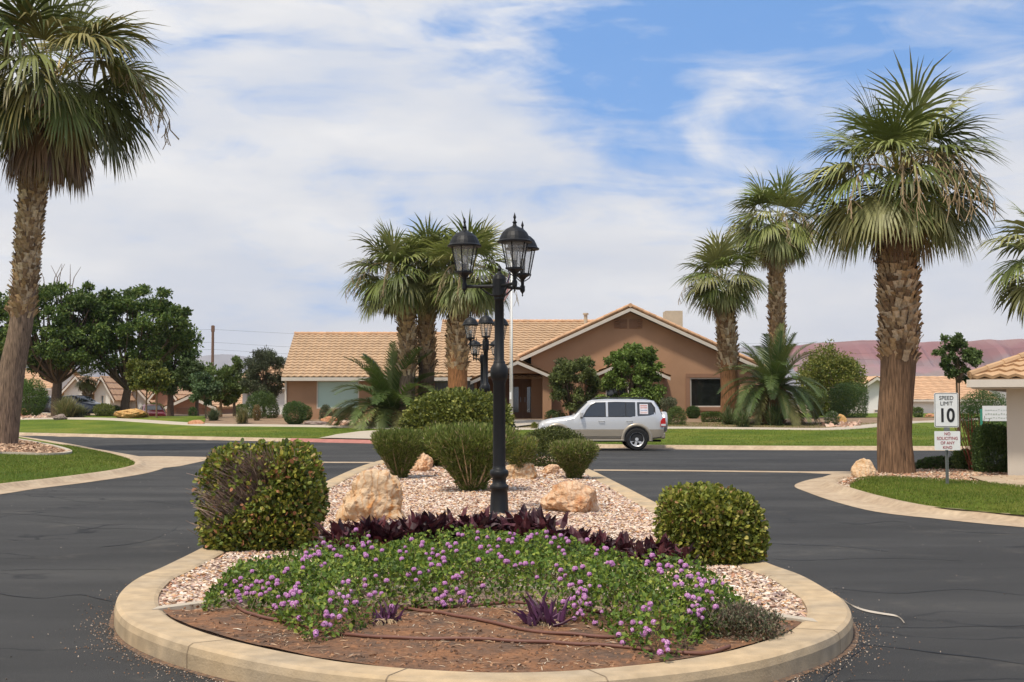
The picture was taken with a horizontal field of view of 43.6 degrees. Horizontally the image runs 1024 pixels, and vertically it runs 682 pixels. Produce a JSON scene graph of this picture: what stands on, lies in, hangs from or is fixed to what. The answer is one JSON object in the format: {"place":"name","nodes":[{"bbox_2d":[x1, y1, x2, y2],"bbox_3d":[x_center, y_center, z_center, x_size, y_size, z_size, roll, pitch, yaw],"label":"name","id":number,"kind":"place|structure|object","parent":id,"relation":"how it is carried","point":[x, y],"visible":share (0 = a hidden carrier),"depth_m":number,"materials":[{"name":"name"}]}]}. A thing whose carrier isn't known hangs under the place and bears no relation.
{"place":"outdoors","nodes":[
{"label":"outdoors","id":0,"kind":"place"},
{"bbox_2d":[0,437,134,482],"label":"corner lawn","id":1,"kind":"structure","parent":0,"point":[71,471],"depth_m":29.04,"materials":[{"name":"green plant"}]},
{"bbox_2d":[0,440,70,452],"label":"mulch bed","id":2,"kind":"object","parent":1,"relation":"on","point":[47,451],"visible":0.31,"depth_m":38.31,"materials":[{"name":"gravel"}]},
{"bbox_2d":[0,0,185,443],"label":"fan palm","id":3,"kind":"object","parent":2,"relation":"on","point":[43,115],"visible":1,"depth_m":43.62,"materials":[{"name":"green plant"}]},
{"bbox_2d":[83,415,206,421],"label":"back lawn","id":4,"kind":"structure","parent":0,"point":[179,418],"depth_m":78.11,"materials":[{"name":"green plant"}]},
{"bbox_2d":[131,359,159,417],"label":"sapling","id":5,"kind":"object","parent":4,"relation":"on","point":[139,366],"visible":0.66,"depth_m":79.14,"materials":[{"name":"green plant"}]},
{"bbox_2d":[139,359,174,417],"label":"sapling","id":6,"kind":"object","parent":4,"relation":"on","point":[158,379],"visible":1,"depth_m":78.61,"materials":[{"name":"green plant"}]},
{"bbox_2d":[188,371,223,417],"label":"sapling","id":7,"kind":"object","parent":4,"relation":"on","point":[199,387],"visible":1,"depth_m":77.67,"materials":[{"name":"green plant"}]},
{"bbox_2d":[26,345,799,402],"bbox_3d":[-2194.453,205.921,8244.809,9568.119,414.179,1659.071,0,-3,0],"label":"distant hills","id":8,"kind":"structure","parent":0,"point":[220,360],"depth_m":8677.44,"materials":[{"name":"stone"}]},
{"bbox_2d":[320,419,541,438],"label":"entrance walk","id":9,"kind":"structure","parent":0,"point":[367,434],"depth_m":59.00,"materials":[{"name":"concrete"}]},
{"bbox_2d":[20,417,977,429],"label":"sidewalk","id":10,"kind":"structure","parent":0,"point":[346,426],"depth_m":67.18,"materials":[{"name":"concrete"}]},
{"bbox_2d":[0,436,1023,681],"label":"road","id":11,"kind":"structure","parent":0,"point":[46,556],"depth_m":13.41,"materials":[{"name":"grey asphalt"}]},
{"bbox_2d":[0,436,164,493],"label":"corner kerb","id":12,"kind":"structure","parent":11,"relation":"on","point":[142,465],"depth_m":27.92,"materials":[{"name":"concrete"}]},
{"bbox_2d":[140,456,371,467],"bbox_3d":[-7.340,3.295,34.160,7.404,0.001,12.286,1,-3,-10],"label":"valley gutter","id":13,"kind":"object","parent":11,"relation":"on","point":[170,461],"visible":0.37,"depth_m":36.59,"materials":[{"name":"concrete"}]},
{"bbox_2d":[158,459,806,665],"bbox_3d":[-0.761,2.536,21.707,5.025,0.075,29.557,0,-3,-2],"label":"gravel base","id":14,"kind":"object","parent":11,"relation":"on","point":[482,595],"visible":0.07,"depth_m":9.49,"materials":[{"name":"beige gravel"}]},
{"bbox_2d":[187,438,330,552],"bbox_3d":[-2.577,1.635,13.251,1.379,1.282,1.371,0,-3,0],"label":"hedge bush","id":15,"kind":"object","parent":14,"relation":"on","point":[274,496],"visible":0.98,"depth_m":12.81,"materials":[{"name":"green plant"}]},
{"bbox_2d":[310,514,404,556],"bbox_3d":[-1.423,1.846,11.992,0.972,0.416,0.662,1,-3,-26],"label":"purple plant","id":16,"kind":"object","parent":14,"relation":"on","point":[339,530],"visible":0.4,"depth_m":11.85,"materials":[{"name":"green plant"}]},
{"bbox_2d":[335,469,404,521],"bbox_3d":[-1.794,1.950,16.070,0.882,0.699,0.636,0,-3,0],"label":"boulder","id":17,"kind":"object","parent":14,"relation":"on","point":[377,493],"visible":0.79,"depth_m":15.93,"materials":[{"name":"stone"}]},
{"bbox_2d":[345,514,399,545],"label":"purple plant","id":18,"kind":"object","parent":14,"relation":"on","point":[368,523],"visible":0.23,"depth_m":12.14,"materials":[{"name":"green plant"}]},
{"bbox_2d":[350,514,428,546],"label":"purple plant","id":19,"kind":"object","parent":14,"relation":"on","point":[382,532],"visible":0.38,"depth_m":12.08,"materials":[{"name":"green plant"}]},
{"bbox_2d":[369,427,425,477],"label":"bush","id":20,"kind":"object","parent":14,"relation":"on","point":[399,451],"visible":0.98,"depth_m":25.11,"materials":[{"name":"green plant"}]},
{"bbox_2d":[392,509,445,547],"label":"purple plant","id":21,"kind":"object","parent":14,"relation":"on","point":[431,526],"visible":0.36,"depth_m":12.47,"materials":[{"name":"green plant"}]},
{"bbox_2d":[406,510,465,544],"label":"purple plant","id":22,"kind":"object","parent":14,"relation":"on","point":[446,521],"visible":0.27,"depth_m":12.75,"materials":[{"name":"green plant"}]},
{"bbox_2d":[398,386,515,465],"bbox_3d":[-1.283,2.065,30.421,2.842,2.000,2.636,0,-3,0],"label":"bush","id":23,"kind":"object","parent":14,"relation":"on","point":[454,404],"visible":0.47,"depth_m":29.72,"materials":[{"name":"green plant"}]},
{"bbox_2d":[420,419,522,491],"bbox_3d":[-0.666,1.911,21.124,1.715,1.247,1.620,0,-3,0],"label":"bush","id":24,"kind":"object","parent":14,"relation":"on","point":[459,450],"visible":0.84,"depth_m":20.75,"materials":[{"name":"green plant"}]},
{"bbox_2d":[163,607,800,672],"bbox_3d":[-0.351,1.827,7.927,4.459,0.065,1.865,0,-3,6],"label":"soil bed","id":25,"kind":"object","parent":14,"relation":"on","point":[488,648],"visible":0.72,"depth_m":7.76,"materials":[{"name":"brown soil"}]},
{"bbox_2d":[370,599,406,624],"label":"purple plant","id":26,"kind":"object","parent":25,"relation":"on","point":[382,617],"visible":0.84,"depth_m":8.36,"materials":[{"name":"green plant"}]},
{"bbox_2d":[231,601,730,654],"bbox_3d":[-0.517,1.833,8.100,3.694,0.054,0.747,-1,-3,26],"label":"drip hose","id":27,"kind":"object","parent":25,"relation":"on","point":[237,606],"visible":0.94,"depth_m":7.71,"materials":[{"name":"rubber"}]},
{"bbox_2d":[168,596,795,671],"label":"dry chips","id":28,"kind":"object","parent":25,"relation":"on","point":[456,640],"visible":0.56,"depth_m":7.89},
{"bbox_2d":[201,523,773,660],"bbox_3d":[-0.358,1.679,9.046,3.372,0.508,4.448,1,-3,-25],"label":"lantana","id":29,"kind":"object","parent":25,"relation":"on","point":[414,560],"visible":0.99,"depth_m":8.89,"materials":[{"name":"green plant"}]},
{"bbox_2d":[404,606,632,638],"bbox_3d":[-0.025,1.819,8.241,1.762,0.064,0.292,-2,-3,28],"label":"drip hose","id":30,"kind":"object","parent":25,"relation":"on","point":[517,627],"visible":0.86,"depth_m":8.08,"materials":[{"name":"rubber"}]},
{"bbox_2d":[400,601,637,616],"bbox_3d":[0.073,1.841,8.846,1.660,0.045,0.372,-1,-3,11],"label":"drip hose","id":31,"kind":"object","parent":25,"relation":"on","point":[481,604],"visible":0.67,"depth_m":8.87,"materials":[{"name":"rubber"}]},
{"bbox_2d":[511,588,577,626],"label":"purple plant","id":32,"kind":"object","parent":25,"relation":"on","point":[539,614],"visible":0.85,"depth_m":8.23,"materials":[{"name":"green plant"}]},
{"bbox_2d":[678,598,793,644],"bbox_3d":[1.422,1.780,8.097,0.641,0.324,0.675,-2,-4,38],"label":"shrub","id":33,"kind":"object","parent":25,"relation":"on","point":[747,618],"visible":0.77,"depth_m":8.00,"materials":[{"name":"green plant"}]},
{"bbox_2d":[159,457,806,616],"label":"gravel","id":34,"kind":"structure","parent":14,"relation":"on","point":[415,498],"depth_m":16.52,"materials":[{"name":"beige gravel"}]},
{"bbox_2d":[152,585,816,624],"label":"mow strip island","id":35,"kind":"structure","parent":14,"relation":"on","point":[187,605],"depth_m":9.40,"materials":[{"name":"concrete"}]},
{"bbox_2d":[456,504,512,543],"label":"purple plant","id":36,"kind":"object","parent":14,"relation":"on","point":[485,521],"visible":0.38,"depth_m":12.92,"materials":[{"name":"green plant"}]},
{"bbox_2d":[462,310,508,392],"bbox_3d":[-0.699,1.152,33.476,1.251,3.962,1.158,0,-3,0],"label":"street lamp","id":37,"kind":"object","parent":14,"relation":"on","point":[484,320],"visible":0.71,"depth_m":33.56,"materials":[{"name":"black metal"}]},
{"bbox_2d":[447,213,538,513],"bbox_3d":[-0.243,0.330,16.768,1.222,3.946,1.210,0,-3,0],"label":"street lamp","id":38,"kind":"object","parent":14,"relation":"on","point":[515,238],"visible":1,"depth_m":16.72,"materials":[{"name":"black metal"}]},
{"bbox_2d":[506,462,537,479],"bbox_3d":[0.168,2.509,24.506,0.650,0.420,0.473,0,-3,8],"label":"boulder","id":39,"kind":"object","parent":14,"relation":"on","point":[527,471],"visible":0.57,"depth_m":24.31,"materials":[{"name":"stone"}]},
{"bbox_2d":[506,433,538,471],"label":"bush","id":40,"kind":"object","parent":14,"relation":"on","point":[524,450],"visible":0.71,"depth_m":24.30,"materials":[{"name":"green plant"}]},
{"bbox_2d":[499,504,568,547],"bbox_3d":[0.240,1.866,12.808,0.747,0.438,0.829,0,-3,0],"label":"purple plant","id":41,"kind":"object","parent":14,"relation":"on","point":[539,519],"visible":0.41,"depth_m":12.78,"materials":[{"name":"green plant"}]},
{"bbox_2d":[522,425,592,466],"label":"bush","id":42,"kind":"object","parent":14,"relation":"on","point":[547,435],"visible":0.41,"depth_m":29.51,"materials":[{"name":"green plant"}]},
{"bbox_2d":[540,480,598,513],"bbox_3d":[0.817,2.113,17.185,0.806,0.484,0.575,1,-3,-22],"label":"boulder","id":43,"kind":"object","parent":14,"relation":"on","point":[574,496],"visible":0.8,"depth_m":17.03,"materials":[{"name":"beige stone"}]},
{"bbox_2d":[547,437,599,479],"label":"bush","id":44,"kind":"object","parent":14,"relation":"on","point":[573,457],"visible":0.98,"depth_m":24.90,"materials":[{"name":"green plant"}]},
{"bbox_2d":[562,526,609,560],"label":"purple plant","id":45,"kind":"object","parent":14,"relation":"on","point":[581,535],"visible":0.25,"depth_m":11.85,"materials":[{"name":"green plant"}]},
{"bbox_2d":[598,532,678,563],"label":"purple plant","id":46,"kind":"object","parent":14,"relation":"on","point":[621,544],"visible":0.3,"depth_m":11.62,"materials":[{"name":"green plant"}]},
{"bbox_2d":[620,537,701,568],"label":"purple plant","id":47,"kind":"object","parent":14,"relation":"on","point":[667,547],"visible":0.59,"depth_m":11.24,"materials":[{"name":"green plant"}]},
{"bbox_2d":[651,481,771,566],"bbox_3d":[1.870,1.727,12.014,1.082,0.817,1.083,0,-3,0],"label":"hedge bush","id":48,"kind":"object","parent":14,"relation":"on","point":[718,524],"visible":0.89,"depth_m":11.70,"materials":[{"name":"green plant"}]},
{"bbox_2d":[114,456,852,681],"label":"island kerb","id":49,"kind":"structure","parent":11,"relation":"on","point":[140,624],"depth_m":7.62,"materials":[{"name":"concrete"}]},
{"bbox_2d":[109,610,858,681],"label":"kerb base","id":50,"kind":"object","parent":11,"relation":"on","point":[850,647],"visible":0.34,"depth_m":8.03,"materials":[{"name":"beige concrete"}]},
{"bbox_2d":[19,432,969,450],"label":"kerb","id":51,"kind":"structure","parent":11,"relation":"on","point":[745,447],"depth_m":46.23,"materials":[{"name":"concrete"}]},
{"bbox_2d":[6,478,1003,681],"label":"road grit","id":52,"kind":"object","parent":11,"relation":"on","point":[797,680],"visible":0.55,"depth_m":8.28,"materials":[{"name":"grey gravel"}]},
{"bbox_2d":[537,397,667,450],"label":"parked car","id":53,"kind":"object","parent":11,"relation":"on","point":[636,424],"visible":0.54,"depth_m":44.53,"materials":[{"name":"silver metal"}]},
{"bbox_2d":[594,469,850,476],"bbox_3d":[5.044,3.002,28.264,6.708,0.001,5.959,0,-3,6],"label":"valley gutter","id":54,"kind":"object","parent":11,"relation":"on","point":[832,473],"visible":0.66,"depth_m":30.57,"materials":[{"name":"concrete"}]},
{"bbox_2d":[795,470,1023,526],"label":"corner kerb","id":55,"kind":"structure","parent":11,"relation":"on","point":[829,488],"depth_m":19.64,"materials":[{"name":"concrete"}]},
{"bbox_2d":[0,0,1023,358],"label":"sky","id":56,"kind":"structure","parent":0,"point":[618,133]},
{"bbox_2d":[19,419,1006,445],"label":"lawn","id":57,"kind":"structure","parent":0,"point":[68,426],"depth_m":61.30,"materials":[{"name":"green plant"}]},
{"bbox_2d":[35,414,933,427],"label":"planting bed","id":58,"kind":"object","parent":57,"relation":"on","point":[231,419],"visible":0.13,"depth_m":71.21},
{"bbox_2d":[49,393,82,416],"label":"grass clump","id":59,"kind":"object","parent":58,"relation":"on","point":[66,407],"visible":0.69,"depth_m":81.57,"materials":[{"name":"green plant"}]},
{"bbox_2d":[73,366,104,414],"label":"sapling","id":60,"kind":"object","parent":58,"relation":"on","point":[86,387],"visible":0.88,"depth_m":94.62,"materials":[{"name":"green plant"}]},
{"bbox_2d":[71,283,203,410],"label":"broadleaf tree","id":61,"kind":"object","parent":58,"relation":"on","point":[166,313],"visible":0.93,"depth_m":92.92,"materials":[{"name":"green plant"}]},
{"bbox_2d":[150,329,201,415],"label":"broadleaf tree","id":62,"kind":"object","parent":58,"relation":"on","point":[170,392],"visible":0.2,"depth_m":105.55,"materials":[{"name":"green plant"}]},
{"bbox_2d":[171,357,216,415],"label":"broadleaf tree","id":63,"kind":"object","parent":58,"relation":"on","point":[188,367],"visible":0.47,"depth_m":99.59,"materials":[{"name":"green plant"}]},
{"bbox_2d":[199,365,241,416],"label":"sapling","id":64,"kind":"object","parent":58,"relation":"on","point":[228,378],"visible":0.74,"depth_m":81.55,"materials":[{"name":"green plant"}]},
{"bbox_2d":[244,389,279,418],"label":"bush","id":65,"kind":"object","parent":58,"relation":"on","point":[268,403],"visible":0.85,"depth_m":77.27,"materials":[{"name":"green plant"}]},
{"bbox_2d":[239,345,286,416],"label":"olive tree","id":66,"kind":"object","parent":58,"relation":"on","point":[266,360],"visible":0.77,"depth_m":83.49,"materials":[{"name":"green plant"}]},
{"bbox_2d":[281,400,307,424],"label":"bush","id":67,"kind":"object","parent":58,"relation":"on","point":[291,408],"visible":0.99,"depth_m":69.18,"materials":[{"name":"green plant"}]},
{"bbox_2d":[323,340,447,429],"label":"date palm","id":68,"kind":"object","parent":58,"relation":"on","point":[384,400],"visible":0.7,"depth_m":65.37,"materials":[{"name":"green plant"}]},
{"bbox_2d":[338,216,450,417],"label":"fan palm","id":69,"kind":"object","parent":58,"relation":"on","point":[388,297],"visible":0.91,"depth_m":65.33,"materials":[{"name":"green plant"}]},
{"bbox_2d":[383,213,471,397],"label":"fan palm","id":70,"kind":"object","parent":58,"relation":"on","point":[427,339],"visible":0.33,"depth_m":66.59,"materials":[{"name":"green plant"}]},
{"bbox_2d":[409,211,520,388],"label":"fan palm","id":71,"kind":"object","parent":58,"relation":"on","point":[477,301],"visible":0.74,"depth_m":64.48,"materials":[{"name":"green plant"}]},
{"bbox_2d":[510,258,513,413],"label":"flagpole","id":72,"kind":"object","parent":58,"relation":"on","point":[511,356],"visible":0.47,"depth_m":62.52,"materials":[{"name":"white metal"}]},
{"bbox_2d":[547,354,607,417],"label":"tree","id":73,"kind":"object","parent":58,"relation":"on","point":[562,374],"visible":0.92,"depth_m":69.10,"materials":[{"name":"green plant"}]},
{"bbox_2d":[594,342,666,408],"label":"tree","id":74,"kind":"object","parent":58,"relation":"on","point":[644,376],"visible":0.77,"depth_m":68.48,"materials":[{"name":"green plant"}]},
{"bbox_2d":[674,227,775,412],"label":"fan palm","id":75,"kind":"object","parent":58,"relation":"on","point":[727,300],"visible":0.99,"depth_m":67.04,"materials":[{"name":"green plant"}]},
{"bbox_2d":[714,322,829,425],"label":"date palm","id":76,"kind":"object","parent":58,"relation":"on","point":[769,376],"visible":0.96,"depth_m":64.07,"materials":[{"name":"green plant"}]},
{"bbox_2d":[721,159,829,386],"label":"fan palm","id":77,"kind":"object","parent":58,"relation":"on","point":[784,247],"visible":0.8,"depth_m":72.52,"materials":[{"name":"green plant"}]},
{"bbox_2d":[794,339,868,415],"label":"bush","id":78,"kind":"object","parent":58,"relation":"on","point":[838,367],"visible":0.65,"depth_m":86.98,"materials":[{"name":"green plant"}]},
{"bbox_2d":[828,382,868,417],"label":"bush","id":79,"kind":"object","parent":58,"relation":"on","point":[858,391],"visible":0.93,"depth_m":77.46,"materials":[{"name":"green plant"}]},
{"bbox_2d":[931,332,984,439],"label":"broadleaf tree","id":80,"kind":"object","parent":57,"relation":"on","point":[958,370],"visible":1,"depth_m":49.89,"materials":[{"name":"green plant"}]},
{"bbox_2d":[958,389,1006,435],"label":"bush","id":81,"kind":"object","parent":57,"relation":"on","point":[983,401],"visible":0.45,"depth_m":51.74,"materials":[{"name":"green plant"}]},
{"bbox_2d":[980,406,1006,424],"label":"notice board","id":82,"kind":"object","parent":57,"relation":"on","point":[995,413],"visible":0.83,"depth_m":45.90,"materials":[{"name":"white plastic"}]},
{"bbox_2d":[19,405,1006,448],"bbox_3d":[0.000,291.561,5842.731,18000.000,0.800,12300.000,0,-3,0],"label":"ground","id":83,"kind":"structure","parent":0,"point":[48,414],"depth_m":65.84,"materials":[{"name":"beige soil"}]},
{"bbox_2d":[21,377,49,415],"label":"bush","id":84,"kind":"object","parent":83,"relation":"on","point":[37,391],"visible":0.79,"depth_m":85.64,"materials":[{"name":"green plant"}]},
{"bbox_2d":[0,264,123,415],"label":"broadleaf tree","id":85,"kind":"object","parent":83,"relation":"on","point":[60,354],"visible":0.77,"depth_m":91.14,"materials":[{"name":"green plant"}]},
{"bbox_2d":[92,375,135,412],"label":"house","id":86,"kind":"structure","parent":83,"relation":"on","point":[110,391],"depth_m":113.94,"materials":[{"name":"white paint"}]},
{"bbox_2d":[164,395,237,413],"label":"house","id":87,"kind":"structure","parent":83,"relation":"on","point":[184,404],"depth_m":112.85,"materials":[{"name":"paint"}]},
{"bbox_2d":[281,303,762,418],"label":"clubhouse","id":88,"kind":"structure","parent":83,"relation":"on","point":[318,366],"depth_m":74.91,"materials":[{"name":"beige paint"}]},
{"bbox_2d":[317,381,358,408],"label":"garage door","id":89,"kind":"structure","parent":88,"relation":"in","point":[324,396],"depth_m":75.01,"materials":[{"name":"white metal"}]},
{"bbox_2d":[506,383,522,417],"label":"door","id":90,"kind":"structure","parent":88,"relation":"in","point":[517,387],"depth_m":76.58,"materials":[{"name":"brown paint"}]},
{"bbox_2d":[690,378,720,406],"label":"window","id":91,"kind":"structure","parent":88,"relation":"in","point":[703,391],"depth_m":74.81,"materials":[{"name":"black glass"}]},
{"bbox_2d":[828,376,879,412],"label":"house","id":92,"kind":"structure","parent":83,"relation":"on","point":[873,384],"depth_m":117.89,"materials":[{"name":"white paint"}]},
{"bbox_2d":[823,376,997,412],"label":"house","id":93,"kind":"structure","parent":83,"relation":"on","point":[926,388],"depth_m":130.18,"materials":[{"name":"beige tile"}]},
{"bbox_2d":[758,402,790,424],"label":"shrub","id":94,"kind":"object","parent":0,"point":[774,415],"visible":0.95,"depth_m":63.15,"materials":[{"name":"green plant"}]},
{"bbox_2d":[789,339,1023,404],"bbox_3d":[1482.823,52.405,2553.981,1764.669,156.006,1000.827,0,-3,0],"label":"mesa hills","id":95,"kind":"structure","parent":0,"point":[927,363],"depth_m":2794.68,"materials":[{"name":"pink stone"}]},
{"bbox_2d":[838,466,1017,486],"bbox_3d":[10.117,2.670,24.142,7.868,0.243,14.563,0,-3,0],"label":"corner gravel","id":96,"kind":"structure","parent":0,"point":[956,476],"depth_m":26.16,"materials":[{"name":"beige gravel"}]},
{"bbox_2d":[851,458,876,477],"bbox_3d":[7.005,2.554,25.490,0.523,0.448,0.464,-2,-3,31],"label":"boulder","id":97,"kind":"object","parent":96,"relation":"on","point":[863,467],"visible":0.7,"depth_m":25.36,"materials":[{"name":"stone"}]},
{"bbox_2d":[780,45,1014,473],"bbox_3d":[8.199,-1.541,27.437,4.874,8.946,4.836,0,-3,0],"label":"fan palm","id":98,"kind":"object","parent":96,"relation":"on","point":[884,221],"visible":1,"depth_m":26.84,"materials":[{"name":"green plant"}]},
{"bbox_2d":[915,455,956,468],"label":"bush","id":99,"kind":"object","parent":96,"relation":"on","point":[936,462],"visible":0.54,"depth_m":28.58,"materials":[{"name":"green plant"}]},
{"bbox_2d":[934,393,959,483],"bbox_3d":[7.586,1.755,22.318,0.448,1.710,0.051,0,-3,0],"label":"speed sign","id":100,"kind":"object","parent":96,"relation":"on","point":[946,411],"visible":1,"depth_m":22.31,"materials":[{"name":"metal"}]},
{"bbox_2d":[969,422,1007,472],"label":"bush","id":101,"kind":"object","parent":96,"relation":"on","point":[986,441],"visible":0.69,"depth_m":26.89,"materials":[{"name":"green plant"}]},
{"bbox_2d":[966,352,1023,475],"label":"house","id":102,"kind":"structure","parent":96,"relation":"on","point":[1006,375],"depth_m":25.43,"materials":[{"name":"beige paint"}]},
{"bbox_2d":[849,474,1023,514],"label":"corner lawn","id":103,"kind":"structure","parent":0,"point":[929,501],"depth_m":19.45,"materials":[{"name":"green plant"}]},
{"bbox_2d":[969,475,1023,486],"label":"driveway","id":104,"kind":"structure","parent":0,"point":[1008,479],"depth_m":24.24,"materials":[{"name":"concrete"}]},
{"bbox_2d":[973,194,1023,327],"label":"fan palm","id":105,"kind":"object","parent":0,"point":[1014,294],"visible":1,"depth_m":36.10,"materials":[{"name":"green plant"}]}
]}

